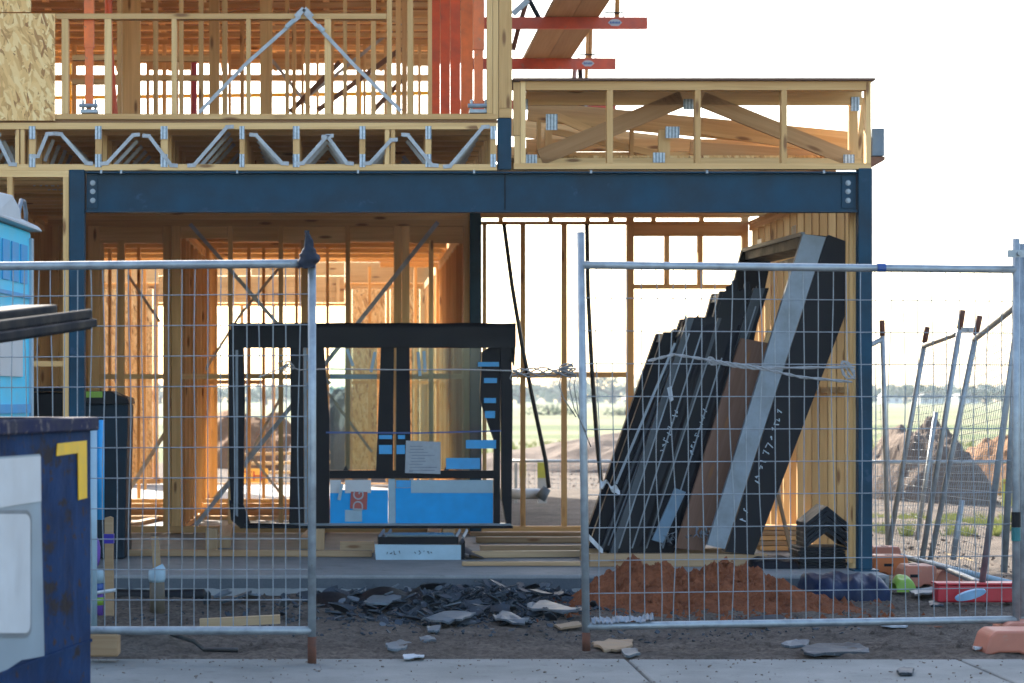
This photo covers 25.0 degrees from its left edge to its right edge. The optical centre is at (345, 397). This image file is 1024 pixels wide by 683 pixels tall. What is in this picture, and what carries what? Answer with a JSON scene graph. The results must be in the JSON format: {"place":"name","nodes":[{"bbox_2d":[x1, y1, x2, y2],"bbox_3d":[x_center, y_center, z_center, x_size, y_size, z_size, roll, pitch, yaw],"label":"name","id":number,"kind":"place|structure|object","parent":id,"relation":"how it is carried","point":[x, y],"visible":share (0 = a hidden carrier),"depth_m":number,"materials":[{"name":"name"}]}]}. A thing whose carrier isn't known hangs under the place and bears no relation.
{"place":"outdoors","nodes":[
{"label":"outdoors","id":0,"kind":"place"},
{"bbox_2d":[55,0,1023,560],"label":"sky","id":1,"kind":"structure","parent":0,"point":[947,90],"materials":[{"name":"white"}]},
{"bbox_2d":[90,402,1023,662],"bbox_3d":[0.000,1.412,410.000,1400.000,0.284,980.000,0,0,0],"label":"ground","id":2,"kind":"structure","parent":0,"point":[929,644],"depth_m":13.93,"materials":[{"name":"soil"}]},
{"bbox_2d":[0,192,41,416],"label":"portable toilet","id":3,"kind":"object","parent":2,"relation":"on","point":[16,243],"visible":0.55,"depth_m":12.85,"materials":[{"name":"blue plastic"}]},
{"bbox_2d":[0,305,98,682],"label":"skip bin","id":4,"kind":"object","parent":2,"relation":"on","point":[44,549],"visible":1,"depth_m":8.89,"materials":[{"name":"blue metal"}]},
{"bbox_2d":[90,420,103,625],"bbox_3d":[-1.470,0.764,13.417,0.140,1.272,0.082,0,0,-39],"label":"sheet roll","id":5,"kind":"object","parent":2,"relation":"on","point":[96,438],"visible":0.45,"depth_m":13.38,"materials":[{"name":"blue plastic"}]},
{"bbox_2d":[97,570,103,615],"bbox_3d":[-1.617,1.260,14.935,0.090,0.299,0.092,0,0,0],"label":"marker can","id":6,"kind":"object","parent":2,"relation":"on","point":[100,581],"visible":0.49,"depth_m":14.90,"materials":[{"name":"purple metal"}]},
{"bbox_2d":[104,516,113,615],"bbox_3d":[-1.559,1.106,15.143,0.064,0.654,0.058,0,0,0],"label":"timber stake","id":7,"kind":"object","parent":2,"relation":"on","point":[109,558],"visible":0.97,"depth_m":15.12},
{"bbox_2d":[149,536,164,613],"bbox_3d":[-1.260,1.182,15.334,0.111,0.517,0.114,0,0,0],"label":"capped pipe","id":8,"kind":"object","parent":2,"relation":"on","point":[160,586],"visible":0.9,"depth_m":15.29,"materials":[{"name":"white plastic"}]},
{"bbox_2d":[114,589,205,598],"bbox_3d":[-1.317,1.394,16.175,0.677,0.116,0.150,0,0,9],"label":"drain pipe","id":9,"kind":"object","parent":2,"relation":"on","point":[189,593],"visible":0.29,"depth_m":16.14,"materials":[{"name":"black plastic"}]},
{"bbox_2d":[170,635,237,652],"bbox_3d":[-0.811,1.278,12.073,0.168,0.044,0.838,0,0,-28],"label":"black hose","id":10,"kind":"object","parent":2,"relation":"on","point":[199,645],"visible":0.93,"depth_m":11.75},
{"bbox_2d":[199,614,279,625],"bbox_3d":[-0.627,1.319,13.600,0.476,0.074,0.060,0,0,0],"label":"timber batten","id":11,"kind":"object","parent":2,"relation":"on","point":[241,620],"visible":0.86,"depth_m":13.57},
{"bbox_2d":[217,410,290,469],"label":"soil mound","id":12,"kind":"object","parent":2,"relation":"on","point":[255,427],"visible":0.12,"depth_m":43.88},
{"bbox_2d":[284,389,385,480],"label":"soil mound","id":13,"kind":"object","parent":2,"relation":"on","point":[337,441],"visible":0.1,"depth_m":40.87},
{"bbox_2d":[0,0,888,595],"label":"house frame","id":14,"kind":"object","parent":2,"relation":"on","point":[388,208],"visible":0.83,"depth_m":18.12,"materials":[{"name":"wood"}]},
{"bbox_2d":[34,388,62,416],"bbox_3d":[-2.434,0.597,18.850,0.340,1.356,0.580,0,0,0],"label":"wheelie bin","id":15,"kind":"object","parent":14,"relation":"on","point":[45,401],"visible":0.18,"depth_m":18.60,"materials":[{"name":"black plastic"}]},
{"bbox_2d":[79,0,98,113],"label":"steel prop","id":16,"kind":"object","parent":14,"relation":"on","point":[89,32],"visible":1,"depth_m":17.05,"materials":[{"name":"orange paint"}]},
{"bbox_2d":[86,391,134,558],"bbox_3d":[-1.920,0.610,18.481,0.411,1.330,0.638,0,0,0],"label":"wheelie bin","id":17,"kind":"object","parent":14,"relation":"on","point":[123,440],"visible":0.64,"depth_m":18.21,"materials":[{"name":"plastic"}]},
{"bbox_2d":[105,0,118,147],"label":"steel prop","id":18,"kind":"object","parent":14,"relation":"on","point":[108,6],"visible":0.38,"depth_m":18.28,"materials":[{"name":"orange paint"}]},
{"bbox_2d":[191,62,196,113],"bbox_3d":[-1.454,-2.745,22.000,0.063,0.937,0.063,0,0,22],"label":"steel prop","id":19,"kind":"object","parent":14,"relation":"on","point":[193,90],"visible":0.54,"depth_m":21.98,"materials":[{"name":"red metal"}]},
{"bbox_2d":[205,528,217,548],"bbox_3d":[-1.136,1.191,19.450,0.100,0.178,0.140,0,0,0],"label":"timber chock","id":20,"kind":"object","parent":14,"relation":"on","point":[212,533],"visible":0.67,"depth_m":19.38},
{"bbox_2d":[218,521,232,547],"bbox_3d":[-1.088,1.230,20.881,0.110,0.100,2.510,0,0,-2],"label":"timber chock","id":21,"kind":"object","parent":14,"relation":"on","point":[226,530],"visible":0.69,"depth_m":19.88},
{"bbox_2d":[55,64,427,113],"bbox_3d":[-1.337,-3.094,26.525,4.609,1.616,0.098,0,0,0],"label":"guard rail","id":22,"kind":"object","parent":14,"relation":"attached to","point":[233,95],"depth_m":26.48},
{"bbox_2d":[129,549,371,556],"bbox_3d":[-1.054,1.251,18.574,2.529,0.050,0.100,0,0,3],"label":"timber plank","id":23,"kind":"object","parent":14,"relation":"on","point":[268,553],"visible":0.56,"depth_m":18.51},
{"bbox_2d":[316,529,324,549],"bbox_3d":[-0.231,1.191,19.450,0.100,0.178,0.140,0,0,0],"label":"timber chock","id":24,"kind":"object","parent":14,"relation":"on","point":[320,539],"visible":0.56,"depth_m":19.38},
{"bbox_2d":[229,323,515,528],"bbox_3d":[0.221,0.233,19.450,2.422,1.734,0.260,0,0,0],"label":"window unit","id":25,"kind":"structure","parent":24,"relation":"on","point":[431,504],"depth_m":19.40,"materials":[{"name":"black metal"}]},
{"bbox_2d":[340,541,373,552],"bbox_3d":[0.091,1.231,18.994,0.281,0.090,0.100,0,0,0],"label":"timber plank","id":26,"kind":"object","parent":14,"relation":"on","point":[356,545],"visible":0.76,"depth_m":18.94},
{"bbox_2d":[375,529,467,559],"bbox_3d":[0.608,1.174,18.406,0.761,0.240,0.428,0,0,0],"label":"sill box","id":27,"kind":"object","parent":14,"relation":"on","point":[390,545],"visible":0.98,"depth_m":18.20,"materials":[{"name":"white plastic"}]},
{"bbox_2d":[432,0,439,113],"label":"scaffold plank","id":28,"kind":"object","parent":14,"relation":"on","point":[435,56],"visible":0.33,"depth_m":20.00,"materials":[{"name":"orange paint"}]},
{"bbox_2d":[440,0,449,113],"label":"scaffold plank","id":29,"kind":"object","parent":14,"relation":"on","point":[444,56],"visible":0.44,"depth_m":19.20,"materials":[{"name":"orange paint"}]},
{"bbox_2d":[450,0,459,113],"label":"scaffold plank","id":30,"kind":"object","parent":14,"relation":"on","point":[454,56],"visible":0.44,"depth_m":18.20,"materials":[{"name":"orange paint"}]},
{"bbox_2d":[461,0,472,113],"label":"scaffold plank","id":31,"kind":"object","parent":14,"relation":"on","point":[466,51],"visible":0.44,"depth_m":17.80,"materials":[{"name":"orange paint"}]},
{"bbox_2d":[468,0,486,113],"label":"steel prop","id":32,"kind":"object","parent":14,"relation":"on","point":[478,27],"visible":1,"depth_m":17.04,"materials":[{"name":"orange paint"}]},
{"bbox_2d":[462,561,580,565],"bbox_3d":[1.333,1.261,17.524,0.899,0.030,0.090,0,0,0],"label":"timber plank","id":33,"kind":"object","parent":14,"relation":"on","point":[521,563],"visible":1,"depth_m":17.48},
{"bbox_2d":[469,550,579,557],"bbox_3d":[1.470,1.251,18.458,0.963,0.050,0.100,0,0,-7],"label":"timber plank","id":34,"kind":"object","parent":14,"relation":"on","point":[530,553],"visible":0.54,"depth_m":18.41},
{"bbox_2d":[470,531,580,535],"bbox_3d":[1.683,1.258,21.333,1.067,0.035,0.140,0,0,0],"label":"timber plank","id":35,"kind":"object","parent":14,"relation":"on","point":[525,533],"visible":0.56,"depth_m":21.26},
{"bbox_2d":[502,224,550,487],"bbox_3d":[1.687,-0.393,21.477,0.460,2.472,0.088,0,0,0],"label":"hanging cable","id":36,"kind":"object","parent":14,"relation":"hanging from","point":[524,358],"visible":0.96,"depth_m":21.46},
{"bbox_2d":[476,537,580,542],"bbox_3d":[1.651,1.251,20.303,1.006,0.050,0.100,0,0,0],"label":"timber plank","id":37,"kind":"object","parent":14,"relation":"on","point":[528,539],"visible":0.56,"depth_m":20.25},
{"bbox_2d":[480,545,580,550],"bbox_3d":[1.556,1.254,19.242,0.870,0.045,0.120,0,0,0],"label":"timber plank","id":38,"kind":"object","parent":14,"relation":"on","point":[522,547],"visible":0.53,"depth_m":19.18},
{"bbox_2d":[460,0,646,109],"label":"scaffold","id":39,"kind":"object","parent":14,"relation":"attached to","point":[564,28],"visible":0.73,"depth_m":20.70,"materials":[{"name":"metal"}]},
{"bbox_2d":[585,224,602,482],"bbox_3d":[2.341,-0.334,21.477,0.219,2.586,0.090,0,0,0],"label":"hanging cable","id":40,"kind":"object","parent":14,"relation":"hanging from","point":[590,343],"visible":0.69,"depth_m":21.45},
{"bbox_2d":[580,548,729,559],"bbox_3d":[2.519,1.230,18.110,1.347,0.096,0.120,0,0,0],"label":"timber bearer","id":41,"kind":"object","parent":14,"relation":"on","point":[706,550],"visible":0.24,"depth_m":18.05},
{"bbox_2d":[588,332,676,547],"bbox_3d":[2.242,0.340,18.273,0.696,1.713,0.554,0,0,0],"label":"leaning frame","id":42,"kind":"object","parent":41,"relation":"on","point":[650,381],"visible":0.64,"depth_m":18.00,"materials":[{"name":"metal"}]},
{"bbox_2d":[601,314,698,551],"bbox_3d":[2.360,0.273,18.120,0.763,1.856,0.559,0,0,0],"label":"leaning frame","id":43,"kind":"object","parent":41,"relation":"on","point":[609,534],"visible":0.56,"depth_m":17.85,"materials":[{"name":"black metal"}]},
{"bbox_2d":[607,317,717,552],"bbox_3d":[2.447,0.295,17.962,0.831,1.837,0.577,0,0,0],"label":"leaning frame","id":44,"kind":"object","parent":41,"relation":"on","point":[678,418],"visible":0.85,"depth_m":17.70,"materials":[{"name":"black metal"}]},
{"bbox_2d":[615,343,675,483],"bbox_3d":[2.289,0.118,17.575,0.477,1.084,0.008,0,0,-6],"label":"loose strip","id":45,"kind":"object","parent":44,"relation":"attached to","point":[645,413],"visible":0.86,"depth_m":17.57,"materials":[{"name":"silver metal"}]},
{"bbox_2d":[643,318,743,552],"bbox_3d":[2.678,0.301,18.063,0.805,1.840,0.574,0,0,0],"label":"leaning frame","id":46,"kind":"object","parent":41,"relation":"on","point":[709,404],"visible":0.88,"depth_m":17.80,"materials":[{"name":"black metal"}]},
{"bbox_2d":[676,288,768,548],"bbox_3d":[2.931,0.170,18.270,0.759,2.061,0.559,0,0,0],"label":"leaning frame","id":47,"kind":"object","parent":41,"relation":"on","point":[753,310],"visible":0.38,"depth_m":18.00,"materials":[{"name":"black metal"}]},
{"bbox_2d":[705,278,761,317],"bbox_3d":[2.838,0.139,18.361,0.891,2.169,0.577,0,0,0],"label":"leaning frame","id":48,"kind":"object","parent":41,"relation":"on","point":[723,308],"visible":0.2,"depth_m":18.10,"materials":[{"name":"black metal"}]},
{"bbox_2d":[652,488,685,542],"bbox_3d":[2.461,0.895,17.540,0.278,0.416,0.051,0,0,-15],"label":"loose strip","id":49,"kind":"object","parent":14,"relation":"on","point":[667,518],"visible":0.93,"depth_m":17.53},
{"bbox_2d":[589,553,766,566],"bbox_3d":[2.519,1.230,17.480,1.347,0.096,0.120,0,0,0],"label":"timber bearer","id":50,"kind":"object","parent":14,"relation":"on","point":[648,556],"visible":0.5,"depth_m":17.42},
{"bbox_2d":[706,232,844,554],"bbox_3d":[3.255,-0.055,18.561,1.049,2.487,2.338,0,0,0],"label":"leaning frame","id":51,"kind":"object","parent":50,"relation":"on","point":[802,247],"visible":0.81,"depth_m":17.40,"materials":[{"name":"black metal"}]},
{"bbox_2d":[674,338,767,550],"bbox_3d":[2.888,0.354,17.698,0.766,1.634,0.108,0,0,-16],"label":"brown board","id":52,"kind":"object","parent":14,"relation":"on","point":[738,388],"visible":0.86,"depth_m":17.68,"materials":[{"name":"wood"}]},
{"bbox_2d":[748,555,800,568],"bbox_3d":[3.219,1.233,17.400,0.376,0.089,0.400,0,0,0],"label":"plastic sack","id":53,"kind":"object","parent":14,"relation":"on","point":[781,563],"visible":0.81,"depth_m":17.23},
{"bbox_2d":[112,583,860,643],"bbox_3d":[1.018,1.374,14.691,5.026,0.190,3.670,0,0,0],"label":"rubble","id":54,"kind":"object","parent":2,"relation":"on","point":[515,594],"visible":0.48,"depth_m":15.16,"materials":[{"name":"stone"}]},
{"bbox_2d":[302,586,422,608],"bbox_3d":[0.109,1.380,15.650,0.854,0.159,0.500,0,0,0],"label":"membrane sheet","id":55,"kind":"object","parent":54,"relation":"on","point":[327,597],"visible":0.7,"depth_m":15.78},
{"bbox_2d":[363,594,400,604],"bbox_3d":[0.265,1.357,15.607,0.221,0.044,0.659,0,0,7],"label":"slate shard","id":56,"kind":"object","parent":54,"relation":"on","point":[379,600],"visible":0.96,"depth_m":15.46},
{"bbox_2d":[421,610,475,623],"bbox_3d":[0.637,1.352,14.313,0.309,0.108,1.576,0,0,8],"label":"slate shard","id":57,"kind":"object","parent":54,"relation":"on","point":[448,617],"visible":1,"depth_m":14.12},
{"bbox_2d":[493,610,529,625],"bbox_3d":[1.028,1.372,14.408,0.193,0.081,1.334,0,0,0],"label":"slate shard","id":58,"kind":"object","parent":54,"relation":"on","point":[509,617],"visible":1,"depth_m":14.23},
{"bbox_2d":[527,600,580,613],"bbox_3d":[1.304,1.339,14.807,0.204,0.071,1.315,0,0,-6],"label":"slate shard","id":59,"kind":"object","parent":54,"relation":"on","point":[539,605],"visible":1,"depth_m":14.73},
{"bbox_2d":[481,432,620,472],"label":"soil mound","id":60,"kind":"object","parent":2,"relation":"on","point":[553,451],"visible":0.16,"depth_m":44.54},
{"bbox_2d":[97,593,1011,653],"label":"soil crumbs","id":61,"kind":"object","parent":2,"relation":"on","point":[829,629],"visible":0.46,"depth_m":13.33,"materials":[{"name":"soil"}]},
{"bbox_2d":[90,659,1023,682],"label":"footpath","id":62,"kind":"structure","parent":2,"relation":"on","point":[496,671],"depth_m":10.93,"materials":[{"name":"concrete"}]},
{"bbox_2d":[90,634,120,656],"bbox_3d":[-1.190,1.212,11.330,0.147,0.113,0.140,0,0,0],"label":"timber block","id":63,"kind":"object","parent":62,"relation":"on","point":[105,645],"depth_m":11.26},
{"bbox_2d":[0,259,315,663],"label":"temporary fence","id":64,"kind":"object","parent":62,"relation":"on","point":[309,630],"visible":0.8,"depth_m":11.28,"materials":[{"name":"metal"}]},
{"bbox_2d":[297,230,320,268],"bbox_3d":[-0.181,-0.725,11.270,0.109,0.193,0.086,0,0,17],"label":"glove","id":65,"kind":"object","parent":64,"relation":"on","point":[309,256],"visible":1,"depth_m":11.24,"materials":[{"name":"fabric"}]},
{"bbox_2d":[258,367,516,377],"bbox_3d":[0.206,-0.130,11.450,1.291,0.066,0.007,0,0,0],"label":"tie wire","id":66,"kind":"object","parent":64,"relation":"attached to","point":[393,369],"visible":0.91,"depth_m":11.45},
{"bbox_2d":[92,658,1022,682],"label":"path grit","id":67,"kind":"object","parent":62,"relation":"on","point":[708,666],"visible":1,"depth_m":11.09,"materials":[{"name":"gravel"}]},
{"bbox_2d":[512,460,610,488],"bbox_3d":[4.828,1.267,33.000,5.132,0.766,0.040,0,0,0],"label":"temporary fence","id":68,"kind":"object","parent":2,"relation":"on","point":[534,474],"visible":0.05,"depth_m":33.00,"materials":[{"name":"metal"}]},
{"bbox_2d":[535,377,596,402],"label":"tree","id":69,"kind":"object","parent":2,"relation":"on","point":[557,384],"visible":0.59,"depth_m":683.46,"materials":[{"name":"green plant"}]},
{"bbox_2d":[158,382,1005,402],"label":"wood","id":70,"kind":"object","parent":2,"relation":"on","point":[547,397],"visible":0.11,"depth_m":718.67,"materials":[{"name":"green plant"}]},
{"bbox_2d":[572,374,640,403],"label":"tree","id":71,"kind":"object","parent":2,"relation":"on","point":[601,385],"visible":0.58,"depth_m":593.66,"materials":[{"name":"green plant"}]},
{"bbox_2d":[591,638,632,651],"bbox_3d":[1.431,1.329,12.377,0.223,0.081,1.136,0,0,7],"label":"cardboard scrap","id":72,"kind":"object","parent":2,"relation":"on","point":[613,645],"visible":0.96,"depth_m":12.35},
{"bbox_2d":[590,612,653,625],"bbox_3d":[1.432,1.145,11.932,0.357,0.062,0.088,0,0,-13],"label":"plastic sheet","id":73,"kind":"object","parent":2,"relation":"on","point":[620,618],"visible":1,"depth_m":11.91,"materials":[{"name":"white plastic"}]},
{"bbox_2d":[536,553,966,628],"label":"soil clods","id":74,"kind":"object","parent":2,"relation":"on","point":[713,580],"visible":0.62,"depth_m":15.16,"materials":[{"name":"soil"}]},
{"bbox_2d":[562,556,941,626],"bbox_3d":[2.538,1.250,15.500,2.410,0.371,2.200,0,0,0],"label":"soil pile","id":75,"kind":"object","parent":2,"relation":"on","point":[637,572],"visible":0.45,"depth_m":15.21,"materials":[{"name":"soil"}]},
{"bbox_2d":[577,232,1019,650],"bbox_3d":[2.410,0.224,12.122,2.492,2.161,0.048,0,0,-12],"label":"temporary fence","id":76,"kind":"object","parent":2,"relation":"on","point":[582,266],"visible":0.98,"depth_m":12.11,"materials":[{"name":"metal"}]},
{"bbox_2d":[510,363,590,446],"bbox_3d":[1.051,0.036,11.823,0.421,0.433,0.073,0,0,5],"label":"wire tangle","id":77,"kind":"object","parent":76,"relation":"hanging from","point":[566,371],"visible":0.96,"depth_m":11.81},
{"bbox_2d":[648,353,855,382],"bbox_3d":[2.129,-0.157,12.040,1.158,0.153,0.018,0,0,-12],"label":"tie rope","id":78,"kind":"object","parent":76,"relation":"attached to","point":[712,361],"visible":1,"depth_m":12.07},
{"bbox_2d":[776,320,889,544],"bbox_3d":[4.257,0.369,20.136,1.095,2.095,0.371,0,0,0],"label":"temporary fence","id":79,"kind":"object","parent":2,"relation":"on","point":[883,433],"visible":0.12,"depth_m":20.12,"materials":[{"name":"metal"}]},
{"bbox_2d":[801,642,869,656],"bbox_3d":[2.530,1.294,11.846,0.336,0.057,0.862,0,0,16],"label":"slate shard","id":80,"kind":"object","parent":2,"relation":"on","point":[827,649],"visible":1,"depth_m":11.73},
{"bbox_2d":[797,571,890,601],"bbox_3d":[3.492,1.329,16.241,0.556,0.202,0.720,0,0,0],"label":"tarp bundle","id":81,"kind":"object","parent":2,"relation":"on","point":[840,581],"visible":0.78,"depth_m":15.98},
{"bbox_2d":[872,554,907,574],"bbox_3d":[4.174,1.280,17.724,0.281,0.148,0.253,0,0,0],"label":"barrier block","id":82,"kind":"object","parent":2,"relation":"on","point":[884,565],"depth_m":17.60,"materials":[{"name":"orange plastic"}]},
{"bbox_2d":[889,574,915,591],"bbox_3d":[4.041,1.341,16.700,0.138,0.118,0.240,0,0,0],"label":"lime bag","id":83,"kind":"object","parent":2,"relation":"on","point":[898,581],"visible":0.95,"depth_m":16.60,"materials":[{"name":"plastic"}]},
{"bbox_2d":[886,383,927,403],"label":"tree","id":84,"kind":"object","parent":2,"relation":"on","point":[909,392],"visible":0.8,"depth_m":538.88,"materials":[{"name":"green plant"}]},
{"bbox_2d":[892,563,935,586],"bbox_3d":[4.231,1.318,17.148,0.267,0.158,0.303,0,0,0],"label":"barrier block","id":85,"kind":"object","parent":2,"relation":"on","point":[925,573],"depth_m":17.00,"materials":[{"name":"plastic"}]},
{"bbox_2d":[887,310,965,562],"bbox_3d":[4.744,0.373,18.890,0.355,2.146,1.465,0,0,0],"label":"temporary fence","id":86,"kind":"object","parent":2,"relation":"on","point":[923,351],"visible":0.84,"depth_m":18.77,"materials":[{"name":"metal"}]},
{"bbox_2d":[915,412,937,539],"bbox_3d":[5.452,0.733,21.600,0.222,1.209,0.044,0,0,0],"label":"loose pipe","id":87,"kind":"object","parent":2,"relation":"on","point":[926,477],"visible":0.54,"depth_m":21.58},
{"bbox_2d":[872,416,996,504],"bbox_3d":[8.014,0.907,32.000,1.960,1.314,3.000,0,0,0],"label":"soil mound","id":88,"kind":"object","parent":2,"relation":"on","point":[896,441],"visible":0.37,"depth_m":31.08,"materials":[{"name":"soil"}]},
{"bbox_2d":[872,460,1006,510],"bbox_3d":[7.822,1.180,28.200,2.882,0.831,0.040,0,0,0],"label":"temporary fence","id":89,"kind":"object","parent":2,"relation":"on","point":[942,462],"visible":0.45,"depth_m":28.20,"materials":[{"name":"metal"}]},
{"bbox_2d":[935,568,962,580],"bbox_3d":[4.511,1.341,17.325,0.224,0.115,0.250,0,0,0],"label":"barrier block","id":90,"kind":"object","parent":2,"relation":"on","point":[940,575],"depth_m":17.20,"materials":[{"name":"plastic"}]},
{"bbox_2d":[928,306,1011,581],"bbox_3d":[4.621,0.038,16.630,0.407,2.694,2.785,0,0,5],"label":"temporary fence","id":91,"kind":"object","parent":90,"relation":"on","point":[956,433],"visible":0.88,"depth_m":16.64,"materials":[{"name":"metal"}]},
{"bbox_2d":[900,553,1011,580],"bbox_3d":[4.495,1.267,17.100,0.044,0.087,3.014,0,0,-5],"label":"loose pipe","id":92,"kind":"object","parent":91,"relation":"on","point":[943,567],"visible":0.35,"depth_m":17.11,"materials":[{"name":"grey plastic"}]},
{"bbox_2d":[950,500,964,559],"bbox_3d":[4.573,0.987,17.200,0.111,0.455,0.044,0,0,0],"label":"loose pipe","id":93,"kind":"object","parent":91,"relation":"attached to","point":[957,536],"visible":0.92,"depth_m":17.18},
{"bbox_2d":[955,589,985,600],"bbox_3d":[4.212,1.327,15.515,0.207,0.087,0.030,0,0,0],"label":"bucket lid","id":94,"kind":"object","parent":2,"relation":"on","point":[967,595],"visible":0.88,"depth_m":15.50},
{"bbox_2d":[931,581,1011,601],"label":"barrier beam","id":95,"kind":"structure","parent":2,"relation":"on","point":[994,595],"depth_m":15.70,"materials":[{"name":"red plastic"}]},
{"bbox_2d":[965,435,1007,495],"bbox_3d":[10.612,1.002,36.000,2.200,1.139,3.200,0,0,0],"label":"soil mound","id":96,"kind":"object","parent":2,"relation":"on","point":[982,452],"visible":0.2,"depth_m":35.52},
{"bbox_2d":[972,626,1023,654],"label":"barrier block","id":97,"kind":"object","parent":2,"relation":"on","point":[997,639],"depth_m":11.72,"materials":[{"name":"plastic"}]},
{"bbox_2d":[1002,375,1011,572],"bbox_3d":[4.198,0.199,14.500,0.043,1.817,0.247,0,0,-12],"label":"loose pipe","id":98,"kind":"object","parent":2,"relation":"on","point":[1007,510],"visible":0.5,"depth_m":14.53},
{"bbox_2d":[992,619,1023,625],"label":"barrier block","id":99,"kind":"object","parent":2,"relation":"on","point":[1015,623],"depth_m":12.28,"materials":[{"name":"plastic"}]},
{"bbox_2d":[1020,244,1023,618],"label":"temporary fence","id":100,"kind":"object","parent":99,"relation":"on","point":[1022,432],"visible":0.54,"depth_m":12.48,"materials":[{"name":"metal"}]},
{"bbox_2d":[481,439,1010,535],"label":"grass","id":101,"kind":"structure","parent":0,"point":[997,531],"depth_m":24.95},
{"bbox_2d":[799,564,845,567],"bbox_3d":[3.575,1.267,17.445,0.353,0.020,0.380,0,0,0],"label":"roof tile","id":102,"kind":"object","parent":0,"point":[823,566],"visible":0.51,"depth_m":17.25,"materials":[{"name":"black tile"}]},
{"bbox_2d":[796,561,846,564],"bbox_3d":[3.592,1.244,17.462,0.353,0.020,0.380,0,0,0],"label":"roof tile","id":103,"kind":"object","parent":102,"relation":"on","point":[823,563],"visible":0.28,"depth_m":17.27,"materials":[{"name":"black tile"}]},
{"bbox_2d":[789,556,845,561],"bbox_3d":[3.573,1.222,17.443,0.353,0.020,0.380,0,0,0],"label":"roof tile","id":104,"kind":"object","parent":103,"relation":"on","point":[821,560],"visible":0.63,"depth_m":17.25,"materials":[{"name":"black tile"}]},
{"bbox_2d":[791,554,846,558],"bbox_3d":[3.583,1.200,17.453,0.353,0.020,0.380,0,0,0],"label":"roof tile","id":105,"kind":"object","parent":104,"relation":"on","point":[793,555],"visible":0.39,"depth_m":17.27,"materials":[{"name":"black tile"}]},
{"bbox_2d":[789,550,845,555],"bbox_3d":[3.571,1.177,17.442,0.353,0.020,0.380,0,0,0],"label":"roof tile","id":106,"kind":"object","parent":105,"relation":"on","point":[817,554],"visible":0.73,"depth_m":17.25,"materials":[{"name":"black tile"}]},
{"bbox_2d":[788,547,844,552],"bbox_3d":[3.566,1.155,17.436,0.353,0.020,0.380,0,0,0],"label":"roof tile","id":107,"kind":"object","parent":106,"relation":"on","point":[814,551],"visible":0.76,"depth_m":17.25,"materials":[{"name":"black tile"}]},
{"bbox_2d":[791,544,846,549],"bbox_3d":[3.587,1.132,17.457,0.353,0.020,0.380,0,0,0],"label":"roof tile","id":108,"kind":"object","parent":107,"relation":"on","point":[822,547],"visible":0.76,"depth_m":17.27,"materials":[{"name":"black plastic"}]},
{"bbox_2d":[796,527,846,546],"bbox_3d":[3.614,1.048,17.470,0.316,0.159,0.380,0,0,0],"label":"ridge cap","id":109,"kind":"object","parent":108,"relation":"on","point":[827,532],"visible":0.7,"depth_m":17.28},
{"bbox_2d":[796,521,846,542],"bbox_3d":[3.618,1.008,17.470,0.323,0.159,0.380,0,0,0],"label":"ridge cap","id":110,"kind":"object","parent":109,"relation":"on","point":[816,532],"visible":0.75,"depth_m":17.28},
{"bbox_2d":[796,517,846,536],"bbox_3d":[3.614,0.969,17.470,0.316,0.159,0.380,0,0,0],"label":"ridge cap","id":111,"kind":"object","parent":110,"relation":"on","point":[814,528],"visible":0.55,"depth_m":17.28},
{"bbox_2d":[796,511,846,531],"bbox_3d":[3.618,0.930,17.470,0.323,0.159,0.380,0,0,0],"label":"ridge cap","id":112,"kind":"object","parent":111,"relation":"on","point":[822,517],"visible":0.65,"depth_m":17.28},
{"bbox_2d":[796,504,846,526],"bbox_3d":[3.614,0.891,17.470,0.316,0.159,0.380,0,0,0],"label":"ridge cap","id":113,"kind":"object","parent":112,"relation":"on","point":[811,514],"visible":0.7,"depth_m":17.33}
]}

